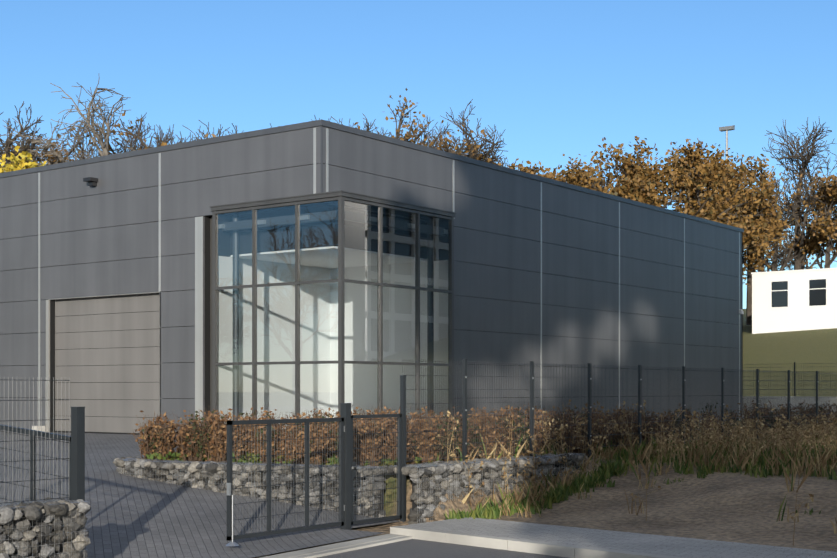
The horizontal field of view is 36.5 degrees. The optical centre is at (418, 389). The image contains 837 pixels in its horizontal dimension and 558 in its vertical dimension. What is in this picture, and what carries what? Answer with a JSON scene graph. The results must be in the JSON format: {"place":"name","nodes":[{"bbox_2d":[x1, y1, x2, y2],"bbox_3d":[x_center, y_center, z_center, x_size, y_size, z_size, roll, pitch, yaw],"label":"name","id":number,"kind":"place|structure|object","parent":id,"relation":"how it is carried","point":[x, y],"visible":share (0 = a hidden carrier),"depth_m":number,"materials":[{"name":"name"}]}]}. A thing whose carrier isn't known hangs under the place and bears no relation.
{"place":"outdoors","nodes":[
{"label":"outdoors","id":0,"kind":"place"},
{"bbox_2d":[0,499,87,557],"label":"gabion cage","id":1,"kind":"object","parent":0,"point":[32,526],"visible":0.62,"depth_m":12.85,"materials":[{"name":"silver metal"}]},
{"bbox_2d":[0,431,399,557],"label":"yard paving","id":2,"kind":"structure","parent":0,"point":[130,516],"depth_m":17.25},
{"bbox_2d":[1,520,79,557],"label":"gabion","id":3,"kind":"object","parent":2,"relation":"on","point":[48,542],"depth_m":12.81,"materials":[{"name":"grey stone"}]},
{"bbox_2d":[0,497,90,557],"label":"gabion stones","id":4,"kind":"object","parent":2,"relation":"on","point":[33,510],"visible":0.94,"depth_m":12.78,"materials":[{"name":"grey stone"}]},
{"bbox_2d":[0,0,836,308],"label":"sky","id":5,"kind":"structure","parent":0,"point":[560,77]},
{"bbox_2d":[317,539,567,557],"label":"road asphalt","id":6,"kind":"structure","parent":0,"point":[413,548],"depth_m":15.07,"materials":[{"name":"grey asphalt"}]},
{"bbox_2d":[253,309,836,557],"bbox_3d":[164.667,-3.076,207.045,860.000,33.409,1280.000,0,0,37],"label":"ground","id":7,"kind":"structure","parent":0,"point":[729,506],"depth_m":18.62,"materials":[{"name":"brown soil"}]},
{"bbox_2d":[112,456,390,517],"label":"gabion planter stones","id":8,"kind":"object","parent":7,"relation":"on","point":[211,471],"visible":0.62,"depth_m":18.79,"materials":[{"name":"grey stone"}]},
{"bbox_2d":[117,456,382,517],"bbox_3d":[-2.956,1.475,19.789,5.641,0.732,2.796,0,0,59],"label":"gabion wire mesh","id":9,"kind":"object","parent":8,"relation":"attached to","point":[241,484],"visible":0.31,"depth_m":18.86,"materials":[{"name":"silver metal"}]},
{"bbox_2d":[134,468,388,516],"bbox_3d":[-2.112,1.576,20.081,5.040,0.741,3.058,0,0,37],"label":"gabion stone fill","id":10,"kind":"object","parent":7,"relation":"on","point":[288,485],"visible":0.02,"depth_m":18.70,"materials":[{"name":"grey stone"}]},
{"bbox_2d":[218,201,447,428],"bbox_3d":[-2.350,-1.734,35.219,4.560,6.200,4.970,0,0,37],"label":"building interior","id":11,"kind":"object","parent":7,"relation":"on","point":[278,340],"depth_m":36.39,"materials":[{"name":"white paint"}]},
{"bbox_2d":[218,210,447,419],"bbox_3d":[-2.015,-1.729,33.627,3.216,6.090,6.474,0,0,79],"label":"steel frame","id":12,"kind":"object","parent":7,"relation":"on","point":[227,227],"depth_m":34.52,"materials":[{"name":"grey metal"}]},
{"bbox_2d":[210,190,455,423],"bbox_3d":[-2.461,-1.859,35.196,5.070,6.350,5.000,0,0,37],"label":"window frame","id":13,"kind":"object","parent":7,"relation":"on","point":[341,197],"visible":0.6,"depth_m":33.55,"materials":[{"name":"grey metal"}]},
{"bbox_2d":[217,201,449,426],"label":"glass panes","id":14,"kind":"object","parent":13,"relation":"in","point":[391,309],"visible":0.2,"depth_m":33.36,"materials":[{"name":"clear glass"}]},
{"bbox_2d":[260,534,412,557],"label":"lowered kerb","id":15,"kind":"object","parent":7,"relation":"on","point":[331,549],"visible":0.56,"depth_m":15.44,"materials":[{"name":"grey concrete"}]},
{"bbox_2d":[0,126,742,431],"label":"building walls","id":16,"kind":"structure","parent":7,"relation":"on","point":[101,238],"depth_m":39.05,"materials":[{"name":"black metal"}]},
{"bbox_2d":[83,177,97,186],"bbox_3d":[-9.638,-6.094,37.346,0.320,0.220,0.298,0,0,37],"label":"wall light","id":17,"kind":"object","parent":16,"relation":"attached to","point":[92,181],"visible":1,"depth_m":37.31,"materials":[{"name":"black metal"}]},
{"bbox_2d":[32,292,161,434],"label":"sectional door","id":18,"kind":"structure","parent":16,"relation":"attached to","point":[107,356],"depth_m":37.46,"materials":[{"name":"grey metal"}]},
{"bbox_2d":[0,119,743,231],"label":"parapet cap","id":19,"kind":"object","parent":16,"relation":"on","point":[321,123],"visible":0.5,"depth_m":36.50,"materials":[{"name":"grey metal"}]},
{"bbox_2d":[38,128,739,425],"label":"cover strips","id":20,"kind":"object","parent":16,"relation":"attached to","point":[198,314],"visible":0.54,"depth_m":34.92,"materials":[{"name":"metal"}]},
{"bbox_2d":[0,80,836,324],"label":"trees","id":21,"kind":"object","parent":7,"relation":"on","point":[630,188],"depth_m":101.20,"materials":[{"name":"brown plant"}]},
{"bbox_2d":[0,359,836,548],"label":"metal fence","id":22,"kind":"object","parent":7,"relation":"on","point":[76,458],"visible":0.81,"depth_m":17.13,"materials":[{"name":"grey metal"}]},
{"bbox_2d":[226,376,817,545],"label":"fence fittings","id":23,"kind":"object","parent":22,"relation":"attached to","point":[232,543],"visible":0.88,"depth_m":15.17,"materials":[{"name":"silver metal"}]},
{"bbox_2d":[390,463,562,509],"bbox_3d":[1.176,1.589,19.893,0.410,0.808,4.799,0,0,37],"label":"gabion","id":24,"kind":"object","parent":7,"relation":"on","point":[414,505],"depth_m":18.18,"materials":[{"name":"grey stone"}]},
{"bbox_2d":[128,400,836,466],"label":"shrub","id":25,"kind":"object","parent":7,"relation":"on","point":[174,454],"depth_m":20.06,"materials":[{"name":"brown plant"}]},
{"bbox_2d":[387,451,587,524],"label":"gabion stones","id":26,"kind":"object","parent":7,"relation":"on","point":[436,472],"visible":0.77,"depth_m":18.84,"materials":[{"name":"grey stone"}]},
{"bbox_2d":[394,453,584,523],"bbox_3d":[1.214,1.491,19.864,0.508,0.804,4.800,0,0,37],"label":"gabion cage","id":27,"kind":"object","parent":26,"relation":"attached to","point":[436,464],"visible":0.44,"depth_m":18.56,"materials":[{"name":"silver metal"}]},
{"bbox_2d":[390,526,682,557],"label":"kerb stones","id":28,"kind":"object","parent":7,"relation":"on","point":[539,547],"visible":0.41,"depth_m":15.04,"materials":[{"name":"grey concrete"}]},
{"bbox_2d":[403,517,836,557],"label":"footpath","id":29,"kind":"structure","parent":7,"relation":"on","point":[683,547],"depth_m":15.10,"materials":[{"name":"grey concrete"}]},
{"bbox_2d":[428,422,836,521],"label":"green weeds","id":30,"kind":"object","parent":7,"relation":"on","point":[552,496],"visible":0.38,"depth_m":20.60,"materials":[{"name":"green plant"}]},
{"bbox_2d":[435,399,836,545],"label":"dry weeds","id":31,"kind":"object","parent":7,"relation":"on","point":[798,433],"visible":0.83,"depth_m":21.32,"materials":[{"name":"plant"}]},
{"bbox_2d":[719,125,734,167],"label":"floodlight mast","id":32,"kind":"object","parent":7,"relation":"on","point":[726,128],"visible":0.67,"depth_m":231.52,"materials":[{"name":"grey metal"}]},
{"bbox_2d":[744,396,836,418],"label":"retaining wall","id":33,"kind":"structure","parent":7,"relation":"on","point":[824,400],"depth_m":56.23,"materials":[{"name":"concrete"}]},
{"bbox_2d":[744,362,836,395],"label":"fence wall","id":34,"kind":"structure","parent":33,"relation":"on","point":[755,367],"depth_m":56.07,"materials":[{"name":"grey metal"}]},
{"bbox_2d":[751,268,836,333],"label":"white house","id":35,"kind":"structure","parent":7,"relation":"on","point":[793,300],"depth_m":98.62,"materials":[{"name":"white paint"}]}
]}

